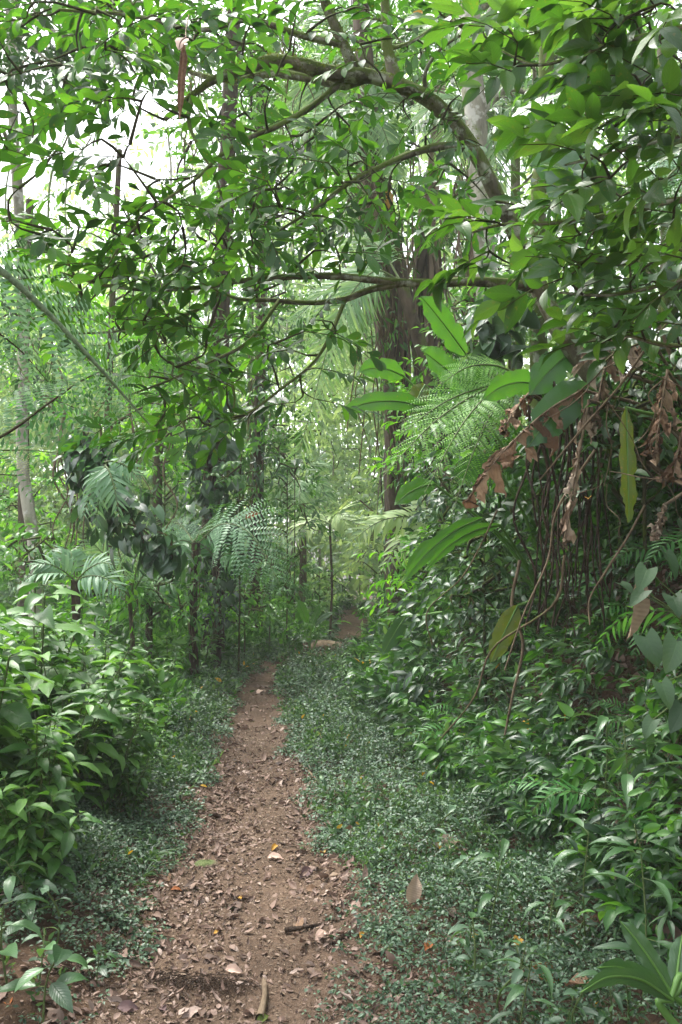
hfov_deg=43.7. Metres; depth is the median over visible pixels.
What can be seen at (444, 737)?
ground fern
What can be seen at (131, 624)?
tree
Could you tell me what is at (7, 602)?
undergrowth
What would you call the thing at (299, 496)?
tree
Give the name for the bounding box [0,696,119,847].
broad leaved bush
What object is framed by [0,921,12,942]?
seedling
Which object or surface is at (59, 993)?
broad leaved seedling
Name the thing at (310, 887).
fallen leaf
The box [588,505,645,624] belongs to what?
bare stem
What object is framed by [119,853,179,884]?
grass tuft
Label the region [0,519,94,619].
understorey shrub
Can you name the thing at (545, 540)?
hanging root
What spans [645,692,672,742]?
grass tuft
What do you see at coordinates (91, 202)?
misty tree
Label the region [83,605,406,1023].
path
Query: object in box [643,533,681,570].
ground fern
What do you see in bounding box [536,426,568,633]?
hanging root
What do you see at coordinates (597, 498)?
hanging root
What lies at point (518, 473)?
understorey shrub
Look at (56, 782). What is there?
broad leaved bush
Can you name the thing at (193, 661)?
tree fern
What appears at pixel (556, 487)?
hanging root
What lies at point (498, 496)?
understorey shrub
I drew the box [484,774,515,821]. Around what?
lance leaved plant
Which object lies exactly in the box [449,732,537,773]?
grass tuft
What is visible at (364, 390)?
liana
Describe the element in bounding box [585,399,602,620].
hanging root
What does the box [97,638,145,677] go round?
broad leaved bush
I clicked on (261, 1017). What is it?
fallen leaf
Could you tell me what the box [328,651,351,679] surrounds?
broad leaved bush
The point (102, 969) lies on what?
broad leaved seedling
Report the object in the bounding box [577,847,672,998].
lance leaved plant
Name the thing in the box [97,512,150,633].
climbing vine
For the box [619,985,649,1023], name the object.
seedling
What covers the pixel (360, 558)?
understorey shrub
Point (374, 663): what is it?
undergrowth
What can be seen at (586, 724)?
ground fern
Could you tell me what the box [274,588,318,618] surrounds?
broad leaved bush
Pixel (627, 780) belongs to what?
lance leaved plant
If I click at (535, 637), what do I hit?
grass tuft
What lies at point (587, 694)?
lance leaved plant
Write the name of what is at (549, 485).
hanging root
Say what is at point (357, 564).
tree fern
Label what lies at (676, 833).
lance leaved plant
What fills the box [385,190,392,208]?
hanging dry leaf
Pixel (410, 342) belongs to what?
liana
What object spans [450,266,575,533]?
understorey shrub
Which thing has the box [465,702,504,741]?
grass tuft
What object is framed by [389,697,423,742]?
lance leaved plant
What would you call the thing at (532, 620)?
bare stem
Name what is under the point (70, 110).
mossy tree
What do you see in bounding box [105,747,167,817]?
broad leaved bush
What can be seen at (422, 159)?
misty tree
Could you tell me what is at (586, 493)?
hanging root
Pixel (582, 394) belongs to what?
dry twig
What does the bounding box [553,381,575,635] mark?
hanging root
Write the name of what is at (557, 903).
lance leaved plant
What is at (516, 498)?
hanging root
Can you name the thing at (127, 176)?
sky
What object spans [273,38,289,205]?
liana
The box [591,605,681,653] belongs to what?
ground fern
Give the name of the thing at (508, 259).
misty tree
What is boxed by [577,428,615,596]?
hanging root
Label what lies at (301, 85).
liana
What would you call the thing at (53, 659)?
broad leaved bush
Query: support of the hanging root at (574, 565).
hanging from the understorey shrub at (613, 485)
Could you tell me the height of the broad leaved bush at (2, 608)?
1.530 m
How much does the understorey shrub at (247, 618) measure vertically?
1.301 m
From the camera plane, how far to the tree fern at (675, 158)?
4.46 m
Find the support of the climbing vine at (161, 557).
attached to the tree fern at (105, 474)
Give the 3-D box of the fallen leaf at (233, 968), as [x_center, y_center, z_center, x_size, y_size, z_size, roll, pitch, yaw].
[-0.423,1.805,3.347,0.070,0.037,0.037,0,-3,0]
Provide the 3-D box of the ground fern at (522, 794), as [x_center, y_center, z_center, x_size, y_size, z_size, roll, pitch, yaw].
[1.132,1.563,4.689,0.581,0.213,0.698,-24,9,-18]
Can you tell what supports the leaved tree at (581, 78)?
on the ground at (26, 1009)
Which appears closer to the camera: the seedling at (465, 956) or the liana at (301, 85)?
the seedling at (465, 956)
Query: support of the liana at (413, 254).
hanging from the tree at (477, 109)
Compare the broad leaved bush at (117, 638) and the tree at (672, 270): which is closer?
the tree at (672, 270)
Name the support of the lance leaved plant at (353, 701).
on the ground at (26, 1009)
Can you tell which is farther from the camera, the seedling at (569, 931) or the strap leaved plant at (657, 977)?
the seedling at (569, 931)
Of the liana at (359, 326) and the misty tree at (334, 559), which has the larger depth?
the misty tree at (334, 559)
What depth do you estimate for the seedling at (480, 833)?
4.42 m
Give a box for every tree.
[0,0,215,634]
[0,0,681,509]
[0,135,209,576]
[0,136,207,604]
[0,137,111,579]
[0,193,129,595]
[0,198,153,633]
[38,136,287,585]
[40,149,239,632]
[55,139,201,545]
[68,7,267,591]
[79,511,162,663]
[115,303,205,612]
[125,15,314,555]
[132,0,328,655]
[147,0,430,526]
[159,9,405,601]
[190,18,374,561]
[226,52,353,634]
[240,357,348,626]
[243,426,347,639]
[247,15,464,610]
[253,9,435,604]
[264,13,404,600]
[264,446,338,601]
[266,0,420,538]
[278,84,437,563]
[283,232,473,516]
[292,27,458,571]
[296,43,529,630]
[297,0,492,630]
[321,1,498,597]
[371,0,681,435]
[379,13,659,498]
[386,0,605,535]
[393,0,681,383]
[395,83,499,512]
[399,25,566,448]
[414,0,679,475]
[458,9,681,538]
[528,3,681,400]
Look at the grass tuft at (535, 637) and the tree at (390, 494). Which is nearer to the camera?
the grass tuft at (535, 637)
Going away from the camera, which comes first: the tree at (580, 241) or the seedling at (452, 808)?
the seedling at (452, 808)
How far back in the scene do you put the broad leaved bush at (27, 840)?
3.61 m
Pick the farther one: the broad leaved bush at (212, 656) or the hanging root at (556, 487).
the broad leaved bush at (212, 656)
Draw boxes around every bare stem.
[425,510,497,644]
[439,555,565,740]
[504,449,595,669]
[504,560,524,734]
[539,351,644,479]
[574,319,669,394]
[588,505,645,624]
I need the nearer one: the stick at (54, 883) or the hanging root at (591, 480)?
the stick at (54, 883)
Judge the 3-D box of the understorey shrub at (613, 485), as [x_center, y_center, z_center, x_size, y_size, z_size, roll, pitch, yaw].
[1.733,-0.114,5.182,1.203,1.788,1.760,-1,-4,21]
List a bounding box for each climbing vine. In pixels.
[0,206,73,431]
[51,416,194,584]
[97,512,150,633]
[173,340,253,630]
[180,543,211,652]
[198,562,230,645]
[224,238,289,583]
[240,209,280,457]
[343,185,429,512]
[458,274,540,423]
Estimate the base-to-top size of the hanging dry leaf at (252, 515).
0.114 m
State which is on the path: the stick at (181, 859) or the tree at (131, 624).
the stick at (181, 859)
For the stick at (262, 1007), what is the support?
on the path
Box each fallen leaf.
[117,1000,138,1011]
[194,859,219,867]
[225,964,241,972]
[257,1013,268,1023]
[267,852,282,858]
[295,918,303,925]
[299,866,312,877]
[306,884,315,890]
[315,929,325,939]
[406,873,421,902]
[424,940,432,950]
[435,834,457,849]
[514,935,523,945]
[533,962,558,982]
[562,973,588,987]
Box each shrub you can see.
[0,442,75,568]
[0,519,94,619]
[9,480,122,601]
[48,534,133,637]
[88,558,220,658]
[98,434,202,554]
[118,375,245,589]
[155,570,261,649]
[181,454,292,673]
[230,576,296,659]
[233,545,332,641]
[281,557,363,616]
[314,381,383,616]
[332,445,450,566]
[332,496,385,593]
[351,525,469,642]
[352,567,421,620]
[367,355,494,610]
[370,431,470,615]
[386,429,523,658]
[393,492,554,710]
[397,287,528,592]
[429,400,553,615]
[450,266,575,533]
[480,417,639,614]
[526,362,681,640]
[552,340,681,671]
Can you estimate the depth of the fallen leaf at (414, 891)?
3.71 m
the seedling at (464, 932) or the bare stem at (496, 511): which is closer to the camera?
the seedling at (464, 932)
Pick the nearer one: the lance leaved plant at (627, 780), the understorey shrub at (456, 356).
the lance leaved plant at (627, 780)
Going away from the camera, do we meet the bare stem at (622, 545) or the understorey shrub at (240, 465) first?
the bare stem at (622, 545)
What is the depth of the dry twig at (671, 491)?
4.17 m
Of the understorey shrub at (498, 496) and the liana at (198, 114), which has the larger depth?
the understorey shrub at (498, 496)
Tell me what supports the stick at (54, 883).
on the ground at (26, 1009)
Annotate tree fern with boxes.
[0,236,153,525]
[10,544,127,643]
[77,458,144,534]
[120,567,186,664]
[136,497,296,677]
[177,530,254,668]
[285,498,370,635]
[342,537,383,620]
[343,489,444,584]
[377,352,546,518]
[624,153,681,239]
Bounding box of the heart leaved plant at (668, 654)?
[615,547,681,738]
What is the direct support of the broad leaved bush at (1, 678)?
on the ground at (26, 1009)
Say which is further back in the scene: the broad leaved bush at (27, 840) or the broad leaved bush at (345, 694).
the broad leaved bush at (345, 694)
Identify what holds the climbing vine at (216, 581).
attached to the tree fern at (214, 571)
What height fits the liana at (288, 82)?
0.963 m
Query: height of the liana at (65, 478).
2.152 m
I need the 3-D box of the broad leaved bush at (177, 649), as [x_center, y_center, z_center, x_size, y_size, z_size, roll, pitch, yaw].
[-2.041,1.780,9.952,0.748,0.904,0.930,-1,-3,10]
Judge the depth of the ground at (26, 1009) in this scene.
3.67 m
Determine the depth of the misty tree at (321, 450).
29.75 m
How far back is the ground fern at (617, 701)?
4.55 m
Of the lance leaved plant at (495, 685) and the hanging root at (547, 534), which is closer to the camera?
the hanging root at (547, 534)
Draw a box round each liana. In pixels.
[52,410,68,553]
[52,451,74,583]
[57,453,72,548]
[61,412,77,545]
[82,407,112,576]
[98,414,108,556]
[118,404,135,561]
[126,427,151,557]
[162,436,177,531]
[168,33,198,179]
[175,79,199,224]
[177,73,193,184]
[188,48,212,167]
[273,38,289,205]
[276,80,293,172]
[277,48,299,192]
[285,38,308,162]
[288,83,315,181]
[338,185,359,431]
[355,155,364,474]
[355,251,384,439]
[370,197,378,481]
[372,233,386,454]
[377,183,394,425]
[384,217,409,391]
[385,223,402,428]
[392,202,405,391]
[401,181,405,442]
[404,237,415,468]
[408,169,417,381]
[409,158,420,467]
[412,158,419,477]
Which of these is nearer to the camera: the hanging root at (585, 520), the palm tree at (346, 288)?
the hanging root at (585, 520)
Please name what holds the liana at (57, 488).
hanging from the tree at (113, 299)
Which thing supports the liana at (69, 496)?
hanging from the tree at (113, 299)
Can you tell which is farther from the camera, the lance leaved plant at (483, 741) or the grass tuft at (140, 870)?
the lance leaved plant at (483, 741)
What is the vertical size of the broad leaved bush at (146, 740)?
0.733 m
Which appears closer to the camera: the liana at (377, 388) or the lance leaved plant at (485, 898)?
the lance leaved plant at (485, 898)
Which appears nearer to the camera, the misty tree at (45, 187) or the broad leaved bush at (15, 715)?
the broad leaved bush at (15, 715)
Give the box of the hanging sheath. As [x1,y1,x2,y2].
[175,15,188,118]
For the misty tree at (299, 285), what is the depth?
22.46 m
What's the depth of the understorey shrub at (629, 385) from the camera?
4.57 m
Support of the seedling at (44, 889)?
on the ground at (26, 1009)
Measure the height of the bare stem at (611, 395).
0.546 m
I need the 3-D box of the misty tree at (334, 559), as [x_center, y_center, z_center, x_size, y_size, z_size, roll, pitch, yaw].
[0.858,-6.769,26.447,7.750,20.302,5.864,0,-3,0]
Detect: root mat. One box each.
[42,943,136,996]
[131,966,272,1002]
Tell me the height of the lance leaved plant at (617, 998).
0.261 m
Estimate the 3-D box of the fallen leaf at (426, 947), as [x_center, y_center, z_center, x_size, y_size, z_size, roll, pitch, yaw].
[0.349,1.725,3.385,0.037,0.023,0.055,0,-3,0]
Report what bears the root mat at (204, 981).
on the path
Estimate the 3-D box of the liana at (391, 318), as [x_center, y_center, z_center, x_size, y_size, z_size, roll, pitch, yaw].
[0.635,-2.291,10.200,0.230,2.633,0.130,0,-3,0]
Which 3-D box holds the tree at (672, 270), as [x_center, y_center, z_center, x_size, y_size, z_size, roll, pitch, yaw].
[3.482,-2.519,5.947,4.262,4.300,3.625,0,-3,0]
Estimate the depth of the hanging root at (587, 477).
4.83 m
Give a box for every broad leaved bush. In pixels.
[0,580,101,769]
[0,603,10,668]
[0,612,82,684]
[0,616,26,769]
[0,619,20,631]
[0,642,72,769]
[0,643,55,852]
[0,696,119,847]
[0,712,79,878]
[0,770,102,909]
[3,648,151,810]
[6,625,130,723]
[12,599,109,672]
[36,619,114,726]
[37,657,146,801]
[64,642,134,772]
[66,618,126,643]
[73,698,168,818]
[85,636,127,665]
[92,650,158,698]
[96,632,127,653]
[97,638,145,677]
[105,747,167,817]
[107,738,148,792]
[116,680,163,710]
[119,640,184,695]
[129,736,168,768]
[131,719,176,755]
[135,612,187,638]
[135,626,203,680]
[146,692,198,734]
[172,628,226,669]
[257,602,297,637]
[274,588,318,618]
[324,652,354,691]
[326,650,344,668]
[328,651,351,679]
[333,669,382,713]
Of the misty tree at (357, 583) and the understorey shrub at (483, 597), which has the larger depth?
the misty tree at (357, 583)
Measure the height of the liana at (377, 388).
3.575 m
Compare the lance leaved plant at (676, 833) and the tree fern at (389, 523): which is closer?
the lance leaved plant at (676, 833)
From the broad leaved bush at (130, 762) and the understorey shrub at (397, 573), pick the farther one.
the understorey shrub at (397, 573)
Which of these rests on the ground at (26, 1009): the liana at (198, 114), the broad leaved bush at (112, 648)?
the broad leaved bush at (112, 648)
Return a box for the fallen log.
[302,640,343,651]
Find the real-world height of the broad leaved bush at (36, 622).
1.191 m
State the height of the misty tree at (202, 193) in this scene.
19.014 m
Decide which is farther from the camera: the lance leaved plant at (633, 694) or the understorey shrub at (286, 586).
the understorey shrub at (286, 586)
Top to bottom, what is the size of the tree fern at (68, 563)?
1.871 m
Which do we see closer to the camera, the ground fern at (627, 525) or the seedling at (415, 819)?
the seedling at (415, 819)
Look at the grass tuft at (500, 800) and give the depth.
4.72 m
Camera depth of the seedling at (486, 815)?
4.72 m
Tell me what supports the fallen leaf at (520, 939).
on the ground cover at (368, 763)
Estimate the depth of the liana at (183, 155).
5.10 m
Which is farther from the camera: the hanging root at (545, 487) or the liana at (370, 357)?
the liana at (370, 357)
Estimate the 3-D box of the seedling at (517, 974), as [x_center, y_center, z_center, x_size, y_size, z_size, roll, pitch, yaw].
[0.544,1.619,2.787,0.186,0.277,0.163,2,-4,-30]
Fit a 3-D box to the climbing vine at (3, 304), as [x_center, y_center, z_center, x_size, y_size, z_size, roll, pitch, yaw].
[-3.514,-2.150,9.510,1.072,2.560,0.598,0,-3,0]
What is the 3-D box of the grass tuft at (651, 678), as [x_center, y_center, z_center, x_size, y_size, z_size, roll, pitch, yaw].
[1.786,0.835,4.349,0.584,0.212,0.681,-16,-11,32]
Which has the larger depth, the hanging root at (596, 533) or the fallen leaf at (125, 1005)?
the hanging root at (596, 533)
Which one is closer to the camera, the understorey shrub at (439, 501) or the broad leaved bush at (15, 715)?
the broad leaved bush at (15, 715)
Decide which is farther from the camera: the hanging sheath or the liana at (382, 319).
the liana at (382, 319)
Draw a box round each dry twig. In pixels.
[549,362,614,417]
[552,474,602,515]
[604,405,611,484]
[605,485,627,550]
[609,471,667,482]
[610,404,656,480]
[628,364,681,387]
[638,380,662,441]
[647,430,664,483]
[649,465,681,520]
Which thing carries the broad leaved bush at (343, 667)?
on the ground at (26, 1009)
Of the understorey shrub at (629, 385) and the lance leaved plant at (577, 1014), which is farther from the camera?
the understorey shrub at (629, 385)
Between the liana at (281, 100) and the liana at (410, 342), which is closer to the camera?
the liana at (281, 100)
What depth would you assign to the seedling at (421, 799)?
4.93 m
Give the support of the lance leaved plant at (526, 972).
on the ground at (26, 1009)
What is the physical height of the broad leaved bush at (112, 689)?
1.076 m
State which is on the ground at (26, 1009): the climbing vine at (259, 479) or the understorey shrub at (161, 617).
the understorey shrub at (161, 617)
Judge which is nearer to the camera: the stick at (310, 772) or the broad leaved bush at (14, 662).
the broad leaved bush at (14, 662)
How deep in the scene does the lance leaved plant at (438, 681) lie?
7.29 m
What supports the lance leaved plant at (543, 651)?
on the ground at (26, 1009)
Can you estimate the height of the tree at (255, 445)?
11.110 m
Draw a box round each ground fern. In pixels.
[398,652,479,690]
[405,723,481,752]
[424,703,485,722]
[438,717,493,758]
[476,620,586,680]
[485,772,563,823]
[495,750,608,820]
[501,733,670,870]
[502,577,537,602]
[511,705,603,744]
[554,570,658,657]
[577,495,670,540]
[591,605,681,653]
[591,682,653,734]
[602,528,681,571]
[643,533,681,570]
[662,556,681,586]
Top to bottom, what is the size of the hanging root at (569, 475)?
1.233 m
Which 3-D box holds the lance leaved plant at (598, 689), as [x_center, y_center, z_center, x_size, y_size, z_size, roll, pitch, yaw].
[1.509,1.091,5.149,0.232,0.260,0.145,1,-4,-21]
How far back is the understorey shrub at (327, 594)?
18.69 m
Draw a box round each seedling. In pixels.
[0,858,59,920]
[0,892,51,983]
[0,898,19,919]
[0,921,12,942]
[0,941,88,1022]
[21,927,59,980]
[35,885,71,939]
[81,944,117,984]
[403,782,443,821]
[410,817,424,851]
[425,804,459,837]
[433,828,462,878]
[434,855,467,897]
[445,924,483,949]
[447,917,493,990]
[459,817,494,848]
[469,957,532,1023]
[476,798,497,837]
[480,859,504,881]
[504,945,535,983]
[532,862,556,911]
[543,988,598,1023]
[564,903,601,945]
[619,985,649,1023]
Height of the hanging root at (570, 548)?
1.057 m
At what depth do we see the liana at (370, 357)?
10.07 m
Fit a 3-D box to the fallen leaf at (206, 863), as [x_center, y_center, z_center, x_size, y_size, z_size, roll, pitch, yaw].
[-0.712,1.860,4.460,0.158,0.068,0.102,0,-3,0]
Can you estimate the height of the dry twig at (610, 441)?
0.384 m
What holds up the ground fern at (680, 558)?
on the ground at (26, 1009)
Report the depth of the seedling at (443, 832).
4.12 m
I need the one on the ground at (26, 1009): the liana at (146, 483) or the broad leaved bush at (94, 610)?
the broad leaved bush at (94, 610)
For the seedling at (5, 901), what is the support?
on the ground at (26, 1009)
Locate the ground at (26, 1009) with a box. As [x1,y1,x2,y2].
[0,473,681,1023]
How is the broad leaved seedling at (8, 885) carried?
on the ground at (26, 1009)
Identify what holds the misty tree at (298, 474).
on the ground at (26, 1009)
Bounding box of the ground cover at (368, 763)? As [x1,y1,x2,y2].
[0,459,681,1023]
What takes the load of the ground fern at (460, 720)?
on the ground at (26, 1009)
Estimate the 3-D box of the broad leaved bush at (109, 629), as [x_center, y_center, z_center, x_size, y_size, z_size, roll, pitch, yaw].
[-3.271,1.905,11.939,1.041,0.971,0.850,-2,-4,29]
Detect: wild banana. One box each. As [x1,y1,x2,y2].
[297,600,333,651]
[340,296,577,575]
[382,455,562,662]
[462,324,681,550]
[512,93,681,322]
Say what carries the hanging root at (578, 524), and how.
hanging from the understorey shrub at (613, 485)
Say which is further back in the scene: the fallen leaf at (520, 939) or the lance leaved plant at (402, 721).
the lance leaved plant at (402, 721)
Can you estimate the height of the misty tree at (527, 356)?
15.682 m
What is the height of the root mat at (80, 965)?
0.138 m
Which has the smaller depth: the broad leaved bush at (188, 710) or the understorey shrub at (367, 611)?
the broad leaved bush at (188, 710)
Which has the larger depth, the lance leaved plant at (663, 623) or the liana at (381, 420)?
the liana at (381, 420)
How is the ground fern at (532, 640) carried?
on the ground at (26, 1009)
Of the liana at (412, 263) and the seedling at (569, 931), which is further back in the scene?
the liana at (412, 263)
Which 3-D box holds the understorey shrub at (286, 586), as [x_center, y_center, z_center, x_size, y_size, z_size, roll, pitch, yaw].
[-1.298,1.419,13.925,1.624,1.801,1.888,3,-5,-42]
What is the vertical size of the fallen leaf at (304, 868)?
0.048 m
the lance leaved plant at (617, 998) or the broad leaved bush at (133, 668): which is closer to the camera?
the lance leaved plant at (617, 998)
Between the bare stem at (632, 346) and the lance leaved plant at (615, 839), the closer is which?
the lance leaved plant at (615, 839)
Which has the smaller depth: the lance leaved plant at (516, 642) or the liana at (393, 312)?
the lance leaved plant at (516, 642)
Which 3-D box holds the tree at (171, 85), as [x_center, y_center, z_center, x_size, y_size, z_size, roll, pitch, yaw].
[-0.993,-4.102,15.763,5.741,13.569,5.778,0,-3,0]
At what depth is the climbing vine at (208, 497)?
12.01 m
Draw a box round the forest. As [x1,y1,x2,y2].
[0,0,681,603]
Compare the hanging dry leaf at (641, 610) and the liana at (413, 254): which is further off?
the liana at (413, 254)
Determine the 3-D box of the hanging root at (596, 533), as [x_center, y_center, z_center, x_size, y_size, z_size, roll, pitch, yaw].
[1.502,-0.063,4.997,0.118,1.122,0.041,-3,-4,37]
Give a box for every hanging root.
[512,405,536,629]
[525,458,539,586]
[531,446,552,615]
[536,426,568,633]
[537,445,549,625]
[538,444,548,633]
[539,443,550,624]
[541,384,561,627]
[548,448,567,600]
[551,423,575,626]
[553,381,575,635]
[556,422,572,601]
[563,431,586,608]
[564,433,583,642]
[568,430,587,607]
[570,430,592,587]
[576,419,587,615]
[577,418,581,606]
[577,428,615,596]
[581,451,590,607]
[582,432,602,614]
[583,395,594,613]
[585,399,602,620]
[588,450,608,596]
[591,419,605,634]
[599,409,612,613]
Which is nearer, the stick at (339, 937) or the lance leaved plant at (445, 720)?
the stick at (339, 937)
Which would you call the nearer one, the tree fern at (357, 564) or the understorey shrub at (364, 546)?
the understorey shrub at (364, 546)
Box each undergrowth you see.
[0,544,356,751]
[341,369,681,966]
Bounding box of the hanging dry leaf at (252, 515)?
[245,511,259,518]
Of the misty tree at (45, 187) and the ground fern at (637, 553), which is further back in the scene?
the misty tree at (45, 187)
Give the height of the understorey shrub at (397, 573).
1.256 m
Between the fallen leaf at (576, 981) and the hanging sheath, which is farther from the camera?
the hanging sheath
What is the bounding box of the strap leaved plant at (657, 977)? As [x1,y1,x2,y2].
[579,921,681,1023]
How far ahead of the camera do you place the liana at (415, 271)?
10.13 m
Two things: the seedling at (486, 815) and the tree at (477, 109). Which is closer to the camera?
the seedling at (486, 815)
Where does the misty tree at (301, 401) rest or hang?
on the ground at (26, 1009)
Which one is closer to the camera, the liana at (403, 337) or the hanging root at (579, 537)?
the hanging root at (579, 537)
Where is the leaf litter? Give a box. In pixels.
[0,478,681,1023]
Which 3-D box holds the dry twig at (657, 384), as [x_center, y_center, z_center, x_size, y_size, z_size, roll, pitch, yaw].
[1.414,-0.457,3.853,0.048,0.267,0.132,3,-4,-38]
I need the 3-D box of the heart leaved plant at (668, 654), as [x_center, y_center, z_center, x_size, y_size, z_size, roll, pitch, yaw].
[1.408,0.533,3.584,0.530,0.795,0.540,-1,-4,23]
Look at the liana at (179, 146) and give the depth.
5.19 m
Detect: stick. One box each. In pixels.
[0,868,103,905]
[109,909,145,928]
[129,856,197,865]
[255,978,267,1019]
[284,922,324,932]
[301,765,319,784]
[323,926,356,947]
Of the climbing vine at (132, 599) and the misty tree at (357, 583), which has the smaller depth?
the climbing vine at (132, 599)
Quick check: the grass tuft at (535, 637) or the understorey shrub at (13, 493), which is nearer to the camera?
the grass tuft at (535, 637)
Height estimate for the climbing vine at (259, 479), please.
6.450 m
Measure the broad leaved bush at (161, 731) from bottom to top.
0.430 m
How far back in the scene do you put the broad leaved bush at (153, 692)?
7.90 m
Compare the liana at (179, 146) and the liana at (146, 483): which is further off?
the liana at (146, 483)
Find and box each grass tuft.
[103,835,182,864]
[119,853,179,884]
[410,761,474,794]
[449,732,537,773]
[457,748,536,829]
[461,767,561,846]
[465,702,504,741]
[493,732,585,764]
[518,619,544,641]
[524,616,575,654]
[578,744,615,773]
[607,703,666,731]
[628,667,681,685]
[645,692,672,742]
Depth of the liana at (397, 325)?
10.14 m
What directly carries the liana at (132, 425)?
hanging from the tree at (113, 299)
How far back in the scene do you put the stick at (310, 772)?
6.21 m
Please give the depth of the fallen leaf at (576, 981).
2.96 m
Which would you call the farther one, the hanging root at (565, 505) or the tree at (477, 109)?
the tree at (477, 109)
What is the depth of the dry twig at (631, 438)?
3.70 m
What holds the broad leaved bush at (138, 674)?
on the ground at (26, 1009)
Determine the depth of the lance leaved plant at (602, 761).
4.18 m
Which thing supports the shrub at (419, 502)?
on the ground at (26, 1009)
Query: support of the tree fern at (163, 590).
on the ground at (26, 1009)
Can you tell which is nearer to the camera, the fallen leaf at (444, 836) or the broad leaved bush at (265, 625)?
the fallen leaf at (444, 836)
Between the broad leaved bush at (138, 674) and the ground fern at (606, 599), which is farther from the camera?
the broad leaved bush at (138, 674)
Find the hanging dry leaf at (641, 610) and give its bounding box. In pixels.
[627,584,649,638]
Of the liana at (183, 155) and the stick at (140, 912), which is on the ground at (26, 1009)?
the stick at (140, 912)
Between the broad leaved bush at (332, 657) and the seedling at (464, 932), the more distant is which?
the broad leaved bush at (332, 657)
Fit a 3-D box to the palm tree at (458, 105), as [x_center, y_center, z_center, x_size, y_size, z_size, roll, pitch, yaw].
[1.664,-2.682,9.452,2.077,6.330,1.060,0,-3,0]
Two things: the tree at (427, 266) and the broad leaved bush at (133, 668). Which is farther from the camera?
the tree at (427, 266)
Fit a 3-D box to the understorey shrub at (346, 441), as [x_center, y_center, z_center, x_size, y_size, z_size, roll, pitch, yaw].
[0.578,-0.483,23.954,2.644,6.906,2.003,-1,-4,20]
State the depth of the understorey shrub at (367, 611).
13.86 m
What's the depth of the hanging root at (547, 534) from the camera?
5.00 m
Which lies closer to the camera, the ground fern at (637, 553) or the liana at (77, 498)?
the ground fern at (637, 553)
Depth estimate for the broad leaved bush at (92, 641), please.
6.47 m
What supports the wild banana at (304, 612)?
on the ground at (26, 1009)
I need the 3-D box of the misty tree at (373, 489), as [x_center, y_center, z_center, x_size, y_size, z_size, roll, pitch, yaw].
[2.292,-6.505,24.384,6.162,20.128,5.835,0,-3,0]
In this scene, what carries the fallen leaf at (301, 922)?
on the path
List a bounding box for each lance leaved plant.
[335,695,365,715]
[365,698,393,733]
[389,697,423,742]
[390,713,416,761]
[425,659,452,701]
[433,719,467,765]
[450,912,494,974]
[452,735,481,778]
[459,737,502,807]
[466,831,542,939]
[477,664,523,714]
[479,670,509,718]
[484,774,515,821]
[486,958,560,1023]
[490,629,525,670]
[496,940,550,1015]
[523,876,584,962]
[525,737,574,788]
[526,640,553,667]
[536,890,582,941]
[537,569,575,629]
[549,994,586,1023]
[551,699,594,742]
[551,818,627,939]
[555,788,628,888]
[568,713,631,806]
[568,718,679,847]
[573,670,607,706]
[573,689,618,733]
[573,953,640,1023]
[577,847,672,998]
[588,745,624,797]
[589,818,681,930]
[596,703,629,750]
[606,608,639,663]
[624,676,651,721]
[645,601,670,637]
[647,761,681,873]
[654,730,680,782]
[654,771,681,838]
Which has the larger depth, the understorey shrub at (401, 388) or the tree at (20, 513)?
the tree at (20, 513)
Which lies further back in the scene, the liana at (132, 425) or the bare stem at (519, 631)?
the liana at (132, 425)
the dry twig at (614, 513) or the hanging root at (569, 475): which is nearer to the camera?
the dry twig at (614, 513)
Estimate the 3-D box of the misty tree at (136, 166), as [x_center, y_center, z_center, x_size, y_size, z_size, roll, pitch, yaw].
[-5.087,-3.222,21.270,7.715,12.743,5.645,0,-3,0]
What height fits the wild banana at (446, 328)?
1.987 m
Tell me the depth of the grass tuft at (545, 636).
5.65 m
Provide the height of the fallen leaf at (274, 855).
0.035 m
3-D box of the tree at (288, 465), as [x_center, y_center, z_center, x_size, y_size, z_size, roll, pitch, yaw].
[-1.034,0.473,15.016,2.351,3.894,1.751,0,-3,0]
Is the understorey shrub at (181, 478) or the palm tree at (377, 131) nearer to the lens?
the palm tree at (377, 131)
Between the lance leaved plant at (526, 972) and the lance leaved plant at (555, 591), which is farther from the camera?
the lance leaved plant at (555, 591)
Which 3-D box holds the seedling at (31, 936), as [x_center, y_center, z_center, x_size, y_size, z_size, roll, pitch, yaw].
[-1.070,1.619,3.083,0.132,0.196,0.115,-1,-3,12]
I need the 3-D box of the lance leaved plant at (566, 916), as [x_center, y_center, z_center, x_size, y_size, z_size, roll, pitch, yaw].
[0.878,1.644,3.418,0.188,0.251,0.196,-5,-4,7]
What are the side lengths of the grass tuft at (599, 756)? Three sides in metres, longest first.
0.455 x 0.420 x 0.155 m
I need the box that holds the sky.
[0,0,681,582]
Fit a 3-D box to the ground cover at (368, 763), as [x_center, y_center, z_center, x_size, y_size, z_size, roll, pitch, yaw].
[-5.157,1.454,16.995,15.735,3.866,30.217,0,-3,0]
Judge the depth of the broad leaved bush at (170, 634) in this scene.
11.89 m
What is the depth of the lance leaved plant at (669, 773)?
3.52 m

